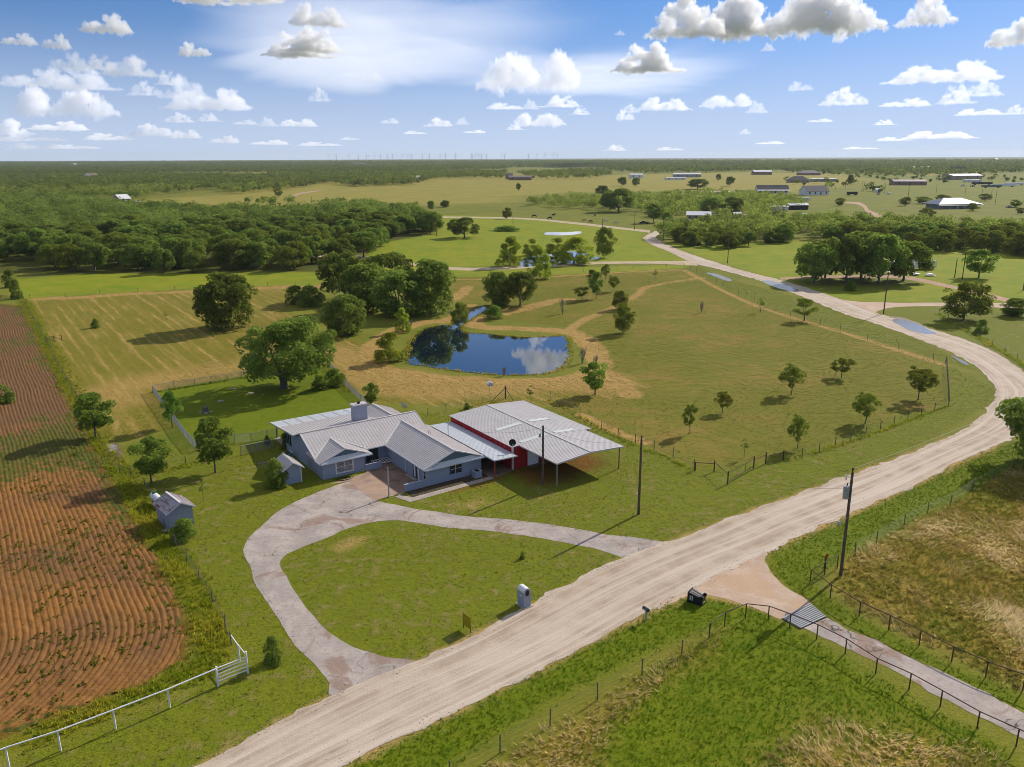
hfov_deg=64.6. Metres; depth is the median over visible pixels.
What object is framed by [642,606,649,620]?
mailbox
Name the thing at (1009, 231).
scrub tree
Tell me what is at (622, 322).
mesquite tree
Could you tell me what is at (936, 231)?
scrub tree
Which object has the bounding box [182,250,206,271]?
oak tree
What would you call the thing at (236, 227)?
oak tree
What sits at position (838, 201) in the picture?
mesquite tree
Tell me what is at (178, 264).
oak tree
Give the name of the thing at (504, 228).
shrub
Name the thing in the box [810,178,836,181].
stable
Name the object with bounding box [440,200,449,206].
oak tree
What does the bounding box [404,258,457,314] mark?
oak tree
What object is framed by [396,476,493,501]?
walkway
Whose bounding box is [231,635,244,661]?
brace fence
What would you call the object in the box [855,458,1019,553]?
wire fence
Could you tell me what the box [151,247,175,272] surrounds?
oak tree
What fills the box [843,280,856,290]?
shrub
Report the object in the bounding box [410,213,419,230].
oak tree
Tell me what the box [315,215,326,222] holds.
oak tree
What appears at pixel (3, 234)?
oak tree
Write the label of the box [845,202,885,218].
winding lane
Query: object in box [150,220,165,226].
oak tree
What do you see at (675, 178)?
barn
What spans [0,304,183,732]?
ploughed field
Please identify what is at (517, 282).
oak tree
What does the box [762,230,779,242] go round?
scrub tree
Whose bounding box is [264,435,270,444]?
shrub
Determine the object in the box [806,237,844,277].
oak tree
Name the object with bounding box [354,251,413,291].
oak tree
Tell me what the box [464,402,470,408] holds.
shrub
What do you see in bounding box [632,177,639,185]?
oak tree
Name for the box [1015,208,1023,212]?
mesquite tree
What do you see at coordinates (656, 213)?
pecan tree
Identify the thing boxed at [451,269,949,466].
pasture grass
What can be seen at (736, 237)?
scrub tree
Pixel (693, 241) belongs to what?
scrub tree
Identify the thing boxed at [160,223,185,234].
oak tree
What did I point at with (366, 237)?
oak tree
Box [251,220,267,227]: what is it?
oak tree
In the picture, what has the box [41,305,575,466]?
bank grass
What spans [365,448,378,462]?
door
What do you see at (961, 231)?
scrub tree
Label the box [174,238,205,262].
oak tree
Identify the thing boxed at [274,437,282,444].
patio floor
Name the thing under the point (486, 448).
carport
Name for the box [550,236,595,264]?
willow tree
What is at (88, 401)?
pecan tree
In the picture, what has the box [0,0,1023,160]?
sky
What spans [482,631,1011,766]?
dry grass
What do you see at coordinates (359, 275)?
oak tree
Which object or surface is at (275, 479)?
shrub
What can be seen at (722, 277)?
puddle
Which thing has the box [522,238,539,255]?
willow tree
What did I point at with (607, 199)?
oak tree
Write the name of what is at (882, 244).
oak tree
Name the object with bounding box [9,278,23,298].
shrub
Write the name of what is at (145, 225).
oak tree
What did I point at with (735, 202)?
oak tree
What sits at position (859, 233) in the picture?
oak tree
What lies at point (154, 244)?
oak tree
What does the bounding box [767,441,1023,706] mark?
green grass
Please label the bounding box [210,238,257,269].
oak tree
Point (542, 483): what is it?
utility pole
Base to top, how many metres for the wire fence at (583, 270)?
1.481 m
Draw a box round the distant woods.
[0,158,1023,196]
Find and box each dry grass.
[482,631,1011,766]
[829,464,1023,689]
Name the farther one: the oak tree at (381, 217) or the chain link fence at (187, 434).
the oak tree at (381, 217)
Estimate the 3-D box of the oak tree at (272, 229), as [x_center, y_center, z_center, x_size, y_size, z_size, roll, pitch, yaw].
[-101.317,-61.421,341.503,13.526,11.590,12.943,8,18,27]
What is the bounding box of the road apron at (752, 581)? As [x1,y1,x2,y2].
[655,552,809,618]
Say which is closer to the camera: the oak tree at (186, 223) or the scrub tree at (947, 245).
the scrub tree at (947, 245)
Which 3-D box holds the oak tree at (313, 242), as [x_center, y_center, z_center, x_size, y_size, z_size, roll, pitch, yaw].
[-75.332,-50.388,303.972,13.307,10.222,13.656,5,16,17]
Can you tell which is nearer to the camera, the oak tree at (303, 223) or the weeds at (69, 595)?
the weeds at (69, 595)
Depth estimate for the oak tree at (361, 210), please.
430.27 m
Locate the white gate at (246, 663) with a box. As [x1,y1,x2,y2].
[215,651,248,685]
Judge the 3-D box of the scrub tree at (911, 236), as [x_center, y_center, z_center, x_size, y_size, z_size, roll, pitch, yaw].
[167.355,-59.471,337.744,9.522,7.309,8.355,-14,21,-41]
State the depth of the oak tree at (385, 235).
357.59 m
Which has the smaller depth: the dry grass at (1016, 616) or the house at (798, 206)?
the dry grass at (1016, 616)
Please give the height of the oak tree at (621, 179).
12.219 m
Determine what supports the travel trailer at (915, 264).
on the ground at (132, 349)
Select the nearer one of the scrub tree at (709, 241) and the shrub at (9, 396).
the shrub at (9, 396)
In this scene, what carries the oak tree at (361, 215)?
on the ground at (132, 349)
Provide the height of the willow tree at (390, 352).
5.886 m
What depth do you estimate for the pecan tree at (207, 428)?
100.11 m
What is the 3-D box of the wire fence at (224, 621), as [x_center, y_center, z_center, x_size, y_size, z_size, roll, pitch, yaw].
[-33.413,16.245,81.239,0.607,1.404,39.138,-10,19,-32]
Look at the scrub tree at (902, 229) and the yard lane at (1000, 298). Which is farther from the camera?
the scrub tree at (902, 229)
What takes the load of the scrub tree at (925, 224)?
on the ground at (132, 349)
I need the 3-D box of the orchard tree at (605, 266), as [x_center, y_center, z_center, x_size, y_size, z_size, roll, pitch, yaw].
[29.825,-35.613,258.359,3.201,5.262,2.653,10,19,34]
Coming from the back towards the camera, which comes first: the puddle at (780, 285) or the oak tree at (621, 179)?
the oak tree at (621, 179)
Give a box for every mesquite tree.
[272,187,282,196]
[450,302,469,326]
[502,207,511,218]
[593,226,617,255]
[611,290,628,305]
[613,302,635,332]
[835,198,845,204]
[898,197,911,204]
[914,196,932,203]
[918,207,936,216]
[934,194,950,198]
[940,281,996,319]
[967,203,980,210]
[978,193,992,199]
[1010,199,1021,206]
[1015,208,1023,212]
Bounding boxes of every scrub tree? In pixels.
[670,226,689,242]
[680,231,699,245]
[686,228,703,239]
[701,232,719,246]
[702,225,725,243]
[717,233,734,247]
[719,230,743,247]
[730,227,743,241]
[741,231,758,245]
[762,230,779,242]
[772,224,797,242]
[822,226,846,239]
[833,224,856,235]
[839,220,866,232]
[864,224,892,234]
[890,224,922,240]
[901,232,923,245]
[913,227,932,242]
[915,221,937,226]
[920,228,952,249]
[921,231,939,247]
[933,232,961,250]
[937,223,956,231]
[951,227,975,248]
[961,226,988,238]
[965,231,989,249]
[985,230,1009,251]
[989,224,1007,236]
[995,228,1014,249]
[997,222,1023,230]
[1004,232,1023,254]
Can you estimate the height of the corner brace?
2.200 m
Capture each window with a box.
[284,432,297,446]
[335,459,353,474]
[449,463,461,474]
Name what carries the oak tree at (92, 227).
on the ground at (132, 349)
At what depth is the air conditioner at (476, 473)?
99.61 m
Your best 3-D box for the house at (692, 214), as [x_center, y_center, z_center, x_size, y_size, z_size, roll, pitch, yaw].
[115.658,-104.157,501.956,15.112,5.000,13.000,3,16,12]
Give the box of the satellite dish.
[509,439,515,446]
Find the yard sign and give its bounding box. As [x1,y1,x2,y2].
[463,612,470,632]
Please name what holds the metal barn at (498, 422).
on the ground at (132, 349)
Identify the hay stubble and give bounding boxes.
[105,286,642,437]
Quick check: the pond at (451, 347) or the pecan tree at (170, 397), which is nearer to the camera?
the pecan tree at (170, 397)
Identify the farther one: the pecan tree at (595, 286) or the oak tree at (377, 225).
the oak tree at (377, 225)
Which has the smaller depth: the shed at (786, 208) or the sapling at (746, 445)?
the sapling at (746, 445)
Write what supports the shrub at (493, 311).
on the ground at (132, 349)
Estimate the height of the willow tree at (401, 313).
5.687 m
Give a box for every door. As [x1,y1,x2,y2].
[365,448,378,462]
[401,457,405,471]
[412,464,417,478]
[528,451,538,465]
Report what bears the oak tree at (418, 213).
on the ground at (132, 349)
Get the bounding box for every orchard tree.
[574,287,588,296]
[586,270,596,280]
[601,264,610,279]
[608,276,619,287]
[681,404,698,426]
[714,391,733,412]
[777,363,806,393]
[787,414,809,448]
[792,298,819,320]
[830,357,855,377]
[851,391,881,422]
[906,366,939,399]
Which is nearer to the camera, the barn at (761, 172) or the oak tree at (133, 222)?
the oak tree at (133, 222)
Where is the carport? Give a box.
[430,422,517,477]
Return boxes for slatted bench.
[371,457,392,462]
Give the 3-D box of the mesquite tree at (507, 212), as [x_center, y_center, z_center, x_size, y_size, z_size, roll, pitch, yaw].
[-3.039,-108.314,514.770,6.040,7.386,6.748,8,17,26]
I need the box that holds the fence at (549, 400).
[16,299,1023,475]
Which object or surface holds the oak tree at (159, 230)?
on the ground at (132, 349)
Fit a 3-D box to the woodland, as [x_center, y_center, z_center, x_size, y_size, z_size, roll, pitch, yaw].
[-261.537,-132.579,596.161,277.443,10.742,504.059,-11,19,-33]
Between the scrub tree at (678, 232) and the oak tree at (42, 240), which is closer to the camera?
the oak tree at (42, 240)
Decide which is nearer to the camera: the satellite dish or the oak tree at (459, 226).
the satellite dish
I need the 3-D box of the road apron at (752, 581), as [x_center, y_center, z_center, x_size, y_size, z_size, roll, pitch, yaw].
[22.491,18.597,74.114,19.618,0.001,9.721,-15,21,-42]
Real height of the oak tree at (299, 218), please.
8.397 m
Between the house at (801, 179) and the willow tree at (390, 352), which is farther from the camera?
the house at (801, 179)
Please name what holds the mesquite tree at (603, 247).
on the ground at (132, 349)
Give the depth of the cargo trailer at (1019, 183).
1040.69 m
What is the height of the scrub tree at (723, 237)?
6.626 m
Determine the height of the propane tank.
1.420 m
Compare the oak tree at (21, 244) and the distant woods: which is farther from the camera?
the distant woods
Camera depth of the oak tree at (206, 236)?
327.40 m
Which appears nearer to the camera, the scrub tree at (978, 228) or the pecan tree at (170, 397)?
the pecan tree at (170, 397)
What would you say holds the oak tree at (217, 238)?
on the ground at (132, 349)
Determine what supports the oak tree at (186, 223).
on the ground at (132, 349)
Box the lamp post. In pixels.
[387,468,389,497]
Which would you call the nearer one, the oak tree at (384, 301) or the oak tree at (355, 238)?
the oak tree at (384, 301)
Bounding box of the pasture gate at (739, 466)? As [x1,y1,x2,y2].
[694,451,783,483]
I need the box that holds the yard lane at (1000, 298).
[780,275,1008,301]
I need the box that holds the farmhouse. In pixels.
[270,401,485,491]
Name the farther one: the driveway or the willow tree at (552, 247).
the willow tree at (552, 247)
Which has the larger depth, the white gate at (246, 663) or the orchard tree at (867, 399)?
the orchard tree at (867, 399)
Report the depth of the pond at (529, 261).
304.58 m
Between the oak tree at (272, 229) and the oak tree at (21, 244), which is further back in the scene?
the oak tree at (272, 229)
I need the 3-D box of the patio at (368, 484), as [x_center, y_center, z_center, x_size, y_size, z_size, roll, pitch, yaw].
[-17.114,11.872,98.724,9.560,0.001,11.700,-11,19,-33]
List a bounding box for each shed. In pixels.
[152,491,196,527]
[276,453,304,484]
[770,205,788,209]
[963,180,981,181]
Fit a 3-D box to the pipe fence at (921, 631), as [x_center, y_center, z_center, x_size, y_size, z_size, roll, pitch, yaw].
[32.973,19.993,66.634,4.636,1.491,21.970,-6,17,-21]
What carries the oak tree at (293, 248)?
on the ground at (132, 349)
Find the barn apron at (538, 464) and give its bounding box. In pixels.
[529,461,549,466]
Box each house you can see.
[111,194,131,201]
[505,173,512,178]
[508,175,531,179]
[686,211,710,219]
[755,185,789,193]
[786,176,809,182]
[786,203,808,209]
[796,170,820,174]
[799,185,829,194]
[923,198,981,208]
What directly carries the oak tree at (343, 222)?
on the ground at (132, 349)
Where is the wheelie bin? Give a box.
[687,587,706,605]
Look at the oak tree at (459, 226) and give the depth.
391.71 m
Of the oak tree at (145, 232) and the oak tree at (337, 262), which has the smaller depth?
the oak tree at (337, 262)
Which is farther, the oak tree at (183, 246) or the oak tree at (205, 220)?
the oak tree at (205, 220)
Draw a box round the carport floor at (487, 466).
[481,457,512,477]
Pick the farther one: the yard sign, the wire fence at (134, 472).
the wire fence at (134, 472)
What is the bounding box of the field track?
[287,190,320,196]
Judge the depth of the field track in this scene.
891.92 m
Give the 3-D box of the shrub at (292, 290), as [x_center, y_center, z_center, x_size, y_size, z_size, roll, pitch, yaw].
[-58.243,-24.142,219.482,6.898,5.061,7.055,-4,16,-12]
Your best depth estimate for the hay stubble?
140.84 m
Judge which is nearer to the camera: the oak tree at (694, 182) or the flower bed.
the flower bed
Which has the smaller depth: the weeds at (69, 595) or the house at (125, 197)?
the weeds at (69, 595)
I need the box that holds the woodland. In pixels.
[0,188,428,227]
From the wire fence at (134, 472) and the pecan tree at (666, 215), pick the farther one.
the pecan tree at (666, 215)
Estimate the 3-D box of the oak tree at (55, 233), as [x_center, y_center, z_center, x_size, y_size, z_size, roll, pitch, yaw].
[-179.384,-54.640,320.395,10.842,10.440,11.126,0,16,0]
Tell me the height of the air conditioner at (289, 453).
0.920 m
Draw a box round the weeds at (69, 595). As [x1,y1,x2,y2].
[0,439,193,718]
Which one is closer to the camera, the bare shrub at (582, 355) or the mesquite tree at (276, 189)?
the bare shrub at (582, 355)
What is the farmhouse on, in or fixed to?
on the ground at (132, 349)
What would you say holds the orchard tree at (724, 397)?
on the ground at (132, 349)
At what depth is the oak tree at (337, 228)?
360.51 m
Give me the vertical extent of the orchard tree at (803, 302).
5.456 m
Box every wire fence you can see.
[22,295,76,397]
[29,280,322,296]
[101,450,209,474]
[143,477,231,644]
[449,622,710,766]
[477,263,679,274]
[550,391,694,467]
[690,267,946,362]
[787,397,949,456]
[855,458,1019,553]
[939,308,1023,358]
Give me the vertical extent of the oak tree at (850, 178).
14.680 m
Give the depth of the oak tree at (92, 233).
321.83 m
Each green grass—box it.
[349,597,1007,766]
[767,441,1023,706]
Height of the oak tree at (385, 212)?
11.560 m
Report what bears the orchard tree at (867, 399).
on the ground at (132, 349)
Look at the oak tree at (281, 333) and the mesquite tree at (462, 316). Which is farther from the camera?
the mesquite tree at (462, 316)
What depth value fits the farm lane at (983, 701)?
61.01 m
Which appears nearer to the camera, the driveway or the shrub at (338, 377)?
the driveway
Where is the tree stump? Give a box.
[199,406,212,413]
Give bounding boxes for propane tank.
[149,491,159,502]
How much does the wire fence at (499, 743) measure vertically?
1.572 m
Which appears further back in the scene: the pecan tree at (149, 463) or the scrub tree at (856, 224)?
the scrub tree at (856, 224)
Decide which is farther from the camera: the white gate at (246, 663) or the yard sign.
the yard sign
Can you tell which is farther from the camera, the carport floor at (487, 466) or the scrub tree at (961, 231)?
the scrub tree at (961, 231)
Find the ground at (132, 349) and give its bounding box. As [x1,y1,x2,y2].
[0,157,1023,766]
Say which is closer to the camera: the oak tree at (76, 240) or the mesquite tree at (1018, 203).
the oak tree at (76, 240)
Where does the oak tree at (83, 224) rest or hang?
on the ground at (132, 349)
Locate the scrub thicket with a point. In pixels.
(799, 220)
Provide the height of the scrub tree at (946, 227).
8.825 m
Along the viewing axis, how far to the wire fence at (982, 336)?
171.95 m
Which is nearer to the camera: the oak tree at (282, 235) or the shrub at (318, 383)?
the shrub at (318, 383)
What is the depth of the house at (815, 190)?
803.24 m
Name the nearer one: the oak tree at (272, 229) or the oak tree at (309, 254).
the oak tree at (309, 254)
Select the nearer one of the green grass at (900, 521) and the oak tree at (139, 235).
the green grass at (900, 521)
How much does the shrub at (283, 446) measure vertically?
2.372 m
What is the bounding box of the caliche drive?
[314,254,697,270]
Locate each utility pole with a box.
[538,425,543,484]
[637,436,642,514]
[836,468,853,576]
[883,272,892,313]
[946,359,949,400]
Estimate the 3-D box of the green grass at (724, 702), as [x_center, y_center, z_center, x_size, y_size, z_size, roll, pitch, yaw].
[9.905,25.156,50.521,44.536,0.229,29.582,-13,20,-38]
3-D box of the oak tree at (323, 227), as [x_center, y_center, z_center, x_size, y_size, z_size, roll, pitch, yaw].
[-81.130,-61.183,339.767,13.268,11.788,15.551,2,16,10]
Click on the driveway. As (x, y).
(275, 538)
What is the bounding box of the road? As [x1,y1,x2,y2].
[194,231,1023,766]
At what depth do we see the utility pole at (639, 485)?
88.03 m
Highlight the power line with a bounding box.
[648,443,826,488]
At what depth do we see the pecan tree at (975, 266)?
256.95 m
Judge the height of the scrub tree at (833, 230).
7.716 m
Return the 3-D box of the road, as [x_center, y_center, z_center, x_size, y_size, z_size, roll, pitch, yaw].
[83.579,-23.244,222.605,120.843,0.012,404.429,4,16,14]
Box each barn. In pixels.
[449,400,623,486]
[629,174,642,177]
[664,177,685,179]
[673,173,700,176]
[751,170,771,174]
[889,179,927,184]
[942,174,982,179]
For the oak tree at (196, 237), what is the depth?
305.18 m
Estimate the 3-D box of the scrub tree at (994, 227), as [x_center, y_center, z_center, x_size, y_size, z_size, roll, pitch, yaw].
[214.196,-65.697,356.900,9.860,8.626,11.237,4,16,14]
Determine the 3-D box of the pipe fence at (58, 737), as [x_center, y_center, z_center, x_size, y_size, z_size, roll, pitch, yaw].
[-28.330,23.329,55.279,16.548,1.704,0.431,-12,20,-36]
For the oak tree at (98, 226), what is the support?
on the ground at (132, 349)
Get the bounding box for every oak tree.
[0,230,12,250]
[0,240,8,257]
[2,222,34,230]
[3,233,18,255]
[7,227,31,233]
[12,227,46,255]
[31,230,58,249]
[32,235,60,256]
[34,243,70,268]
[37,224,56,229]
[46,232,65,235]
[51,243,83,271]
[53,233,90,256]
[56,224,78,229]
[61,225,84,233]
[67,221,89,226]
[69,229,106,242]
[73,241,111,269]
[82,238,107,257]
[85,226,101,231]
[90,223,111,233]
[93,231,134,264]
[98,218,129,234]
[112,243,155,268]
[116,225,157,238]
[120,214,139,220]
[120,233,141,242]
[128,220,144,225]
[131,237,162,264]
[133,224,153,228]
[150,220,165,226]
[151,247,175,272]
[153,227,174,239]
[154,220,180,231]
[154,236,168,249]
[159,248,186,268]
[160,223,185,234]
[160,237,192,262]
[173,233,208,251]
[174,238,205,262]
[179,215,199,222]
[179,220,193,226]
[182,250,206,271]
[186,215,206,226]
[187,230,212,248]
[190,224,225,251]
[192,217,224,226]
[192,271,258,329]
[209,232,250,259]
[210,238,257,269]
[214,215,231,220]
[216,235,247,256]
[225,219,241,231]
[226,223,241,233]
[231,219,256,229]
[234,315,337,388]
[240,241,276,267]
[243,231,263,242]
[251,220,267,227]
[251,229,268,250]
[257,238,280,262]
[259,225,284,241]
[263,241,280,263]
[265,230,300,251]
[267,215,279,226]
[271,241,309,268]
[273,216,299,226]
[279,220,295,228]
[285,224,301,231]
[287,221,314,227]
[287,245,312,265]
[293,216,305,220]
[296,227,331,253]
[297,235,328,262]
[303,223,335,241]
[304,218,318,221]
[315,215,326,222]
[315,251,370,294]
[318,293,366,335]
[324,214,348,226]
[327,238,356,253]
[330,225,343,237]
[332,212,364,224]
[334,229,344,238]
[335,218,359,226]
[336,262,391,311]
[337,233,369,252]
[340,224,366,250]
[346,207,369,217]
[349,231,380,256]
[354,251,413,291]
[357,212,367,221]
[364,214,392,225]
[365,210,394,221]
[365,219,391,232]
[365,222,386,239]
[365,227,383,246]
[368,270,428,316]
[373,228,389,245]
[386,220,399,236]
[390,223,404,233]
[391,214,417,232]
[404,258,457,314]
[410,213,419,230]
[414,210,431,223]
[416,211,444,233]
[427,200,433,208]
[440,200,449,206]
[447,217,479,237]
[480,271,510,306]
[504,271,537,305]
[594,185,609,193]
[598,188,636,211]
[617,177,626,184]
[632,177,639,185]
[686,179,708,188]
[698,197,721,211]
[719,196,744,212]
[726,176,735,184]
[793,242,841,282]
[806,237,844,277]
[825,233,871,282]
[842,230,884,277]
[847,174,853,183]
[858,233,910,283]
[884,239,934,280]
[994,396,1023,456]
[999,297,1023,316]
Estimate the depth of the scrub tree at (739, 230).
355.23 m
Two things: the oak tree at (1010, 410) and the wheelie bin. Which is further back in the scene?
the oak tree at (1010, 410)
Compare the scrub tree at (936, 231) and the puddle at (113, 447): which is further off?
the scrub tree at (936, 231)
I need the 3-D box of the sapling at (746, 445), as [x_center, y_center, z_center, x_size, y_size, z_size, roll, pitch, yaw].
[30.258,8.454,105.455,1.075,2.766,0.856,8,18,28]
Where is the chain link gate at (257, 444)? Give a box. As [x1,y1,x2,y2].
[240,439,272,453]
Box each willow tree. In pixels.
[373,332,407,362]
[393,307,411,331]
[494,236,522,266]
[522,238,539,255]
[527,246,551,278]
[544,237,568,256]
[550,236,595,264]
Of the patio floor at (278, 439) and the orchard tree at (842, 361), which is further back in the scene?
the orchard tree at (842, 361)
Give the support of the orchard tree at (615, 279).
on the ground at (132, 349)
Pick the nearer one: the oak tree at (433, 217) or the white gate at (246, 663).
the white gate at (246, 663)
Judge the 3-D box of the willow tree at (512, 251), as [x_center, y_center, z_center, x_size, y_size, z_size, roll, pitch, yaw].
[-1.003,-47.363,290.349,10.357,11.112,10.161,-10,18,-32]
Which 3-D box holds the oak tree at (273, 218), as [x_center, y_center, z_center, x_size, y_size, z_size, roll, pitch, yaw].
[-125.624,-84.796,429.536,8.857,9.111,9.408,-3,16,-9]
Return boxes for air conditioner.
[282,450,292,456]
[471,468,482,478]
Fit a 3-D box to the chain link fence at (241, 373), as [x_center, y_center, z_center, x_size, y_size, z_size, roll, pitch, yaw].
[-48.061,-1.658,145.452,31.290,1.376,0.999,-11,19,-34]
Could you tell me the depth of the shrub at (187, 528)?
83.21 m
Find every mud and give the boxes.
[106,443,121,465]
[889,316,929,328]
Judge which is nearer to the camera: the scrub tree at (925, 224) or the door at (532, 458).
the door at (532, 458)
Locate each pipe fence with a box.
[0,668,218,766]
[708,603,1023,746]
[809,555,1023,690]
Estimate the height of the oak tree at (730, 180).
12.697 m
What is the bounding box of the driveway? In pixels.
[243,482,660,695]
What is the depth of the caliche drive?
297.26 m
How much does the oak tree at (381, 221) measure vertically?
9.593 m
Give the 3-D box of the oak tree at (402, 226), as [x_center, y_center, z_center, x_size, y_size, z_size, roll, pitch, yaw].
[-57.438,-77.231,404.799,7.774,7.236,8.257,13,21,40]
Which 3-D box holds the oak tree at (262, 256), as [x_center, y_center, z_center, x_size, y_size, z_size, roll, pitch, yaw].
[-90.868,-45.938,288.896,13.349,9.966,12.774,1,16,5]
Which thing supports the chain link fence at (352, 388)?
on the ground at (132, 349)
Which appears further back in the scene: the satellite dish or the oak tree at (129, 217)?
the oak tree at (129, 217)
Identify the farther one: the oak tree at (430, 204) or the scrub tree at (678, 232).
the oak tree at (430, 204)
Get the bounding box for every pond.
[405,307,570,374]
[520,251,598,266]
[544,231,581,234]
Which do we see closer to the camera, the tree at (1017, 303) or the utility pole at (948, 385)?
the utility pole at (948, 385)
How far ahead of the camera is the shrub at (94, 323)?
188.40 m
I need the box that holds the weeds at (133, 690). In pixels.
[17,435,234,754]
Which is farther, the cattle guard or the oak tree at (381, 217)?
the oak tree at (381, 217)
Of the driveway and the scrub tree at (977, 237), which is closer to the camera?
the driveway
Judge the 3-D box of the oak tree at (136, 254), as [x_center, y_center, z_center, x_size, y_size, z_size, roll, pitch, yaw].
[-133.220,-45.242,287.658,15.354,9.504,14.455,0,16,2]
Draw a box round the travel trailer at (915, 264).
[912,260,936,267]
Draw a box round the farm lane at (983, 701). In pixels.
[804,618,1023,738]
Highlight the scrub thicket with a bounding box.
[110,186,1023,236]
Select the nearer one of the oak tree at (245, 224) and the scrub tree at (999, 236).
the scrub tree at (999, 236)
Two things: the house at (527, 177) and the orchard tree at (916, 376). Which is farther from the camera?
the house at (527, 177)
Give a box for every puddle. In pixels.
[106,444,116,450]
[707,273,731,280]
[763,280,798,290]
[893,319,935,333]
[951,355,967,364]
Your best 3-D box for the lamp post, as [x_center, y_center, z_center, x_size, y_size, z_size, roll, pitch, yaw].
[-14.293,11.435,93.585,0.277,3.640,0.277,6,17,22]
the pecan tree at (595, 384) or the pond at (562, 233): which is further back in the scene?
the pond at (562, 233)
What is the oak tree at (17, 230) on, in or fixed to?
on the ground at (132, 349)
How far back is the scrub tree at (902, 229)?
345.21 m
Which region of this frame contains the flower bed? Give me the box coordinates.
[406,473,488,496]
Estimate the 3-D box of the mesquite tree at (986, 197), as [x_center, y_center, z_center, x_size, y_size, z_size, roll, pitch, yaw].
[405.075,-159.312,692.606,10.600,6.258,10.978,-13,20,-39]
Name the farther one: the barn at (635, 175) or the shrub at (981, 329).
the barn at (635, 175)
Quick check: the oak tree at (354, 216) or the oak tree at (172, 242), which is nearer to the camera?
the oak tree at (172, 242)
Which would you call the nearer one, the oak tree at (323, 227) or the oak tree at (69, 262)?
the oak tree at (69, 262)
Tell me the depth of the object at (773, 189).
838.32 m
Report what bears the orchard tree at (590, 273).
on the ground at (132, 349)
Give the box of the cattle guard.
[782,603,826,628]
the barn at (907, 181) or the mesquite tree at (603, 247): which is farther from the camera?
the barn at (907, 181)
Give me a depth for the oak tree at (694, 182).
952.94 m
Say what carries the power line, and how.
attached to the utility pole at (847, 491)
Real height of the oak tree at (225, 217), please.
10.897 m
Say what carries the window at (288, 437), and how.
in the farmhouse
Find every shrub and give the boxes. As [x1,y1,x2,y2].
[0,269,17,287]
[0,384,15,404]
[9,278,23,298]
[90,318,100,327]
[168,518,196,543]
[262,457,288,489]
[262,635,282,667]
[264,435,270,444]
[280,433,285,449]
[284,285,307,303]
[296,284,325,307]
[311,375,328,390]
[324,368,346,387]
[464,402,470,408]
[483,305,503,319]
[488,225,519,231]
[519,551,525,558]
[559,298,563,313]
[579,346,586,362]
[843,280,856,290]
[973,319,989,333]
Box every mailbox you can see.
[515,584,532,609]
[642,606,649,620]
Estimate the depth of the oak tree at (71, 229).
343.84 m
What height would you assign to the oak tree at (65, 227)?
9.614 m
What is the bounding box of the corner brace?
[491,386,513,401]
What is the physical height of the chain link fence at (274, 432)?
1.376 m
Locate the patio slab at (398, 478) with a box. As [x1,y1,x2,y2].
[366,459,417,492]
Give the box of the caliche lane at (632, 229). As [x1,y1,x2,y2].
[442,216,649,232]
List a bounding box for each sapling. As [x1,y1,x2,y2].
[527,385,534,394]
[740,438,748,452]
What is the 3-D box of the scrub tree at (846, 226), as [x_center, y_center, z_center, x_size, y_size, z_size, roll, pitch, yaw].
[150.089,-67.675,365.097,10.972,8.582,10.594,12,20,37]
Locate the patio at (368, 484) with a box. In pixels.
[331,460,426,499]
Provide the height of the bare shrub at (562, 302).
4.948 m
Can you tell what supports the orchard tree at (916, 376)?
on the ground at (132, 349)
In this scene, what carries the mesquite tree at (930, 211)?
on the ground at (132, 349)
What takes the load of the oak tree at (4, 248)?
on the ground at (132, 349)
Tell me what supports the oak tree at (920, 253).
on the ground at (132, 349)
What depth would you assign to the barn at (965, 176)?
1279.65 m
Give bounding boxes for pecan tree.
[73,392,116,436]
[127,435,170,482]
[160,390,183,426]
[194,415,233,472]
[362,382,379,404]
[579,361,608,394]
[587,272,603,295]
[643,204,665,222]
[661,212,672,220]
[961,249,999,277]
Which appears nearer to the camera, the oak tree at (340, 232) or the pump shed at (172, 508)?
the pump shed at (172, 508)
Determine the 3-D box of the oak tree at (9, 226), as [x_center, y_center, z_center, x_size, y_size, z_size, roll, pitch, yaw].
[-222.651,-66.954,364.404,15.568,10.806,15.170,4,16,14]
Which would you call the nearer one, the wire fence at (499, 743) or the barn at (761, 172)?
the wire fence at (499, 743)
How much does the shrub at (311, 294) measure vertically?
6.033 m
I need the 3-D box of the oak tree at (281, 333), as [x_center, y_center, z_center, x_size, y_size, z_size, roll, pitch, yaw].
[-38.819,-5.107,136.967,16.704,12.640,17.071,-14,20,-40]
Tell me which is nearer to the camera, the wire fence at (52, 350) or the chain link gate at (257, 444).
the chain link gate at (257, 444)
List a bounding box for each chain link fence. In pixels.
[152,363,323,390]
[152,385,197,449]
[200,428,277,449]
[329,364,371,404]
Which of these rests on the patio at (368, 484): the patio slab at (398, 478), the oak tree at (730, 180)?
the patio slab at (398, 478)
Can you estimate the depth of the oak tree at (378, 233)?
342.37 m

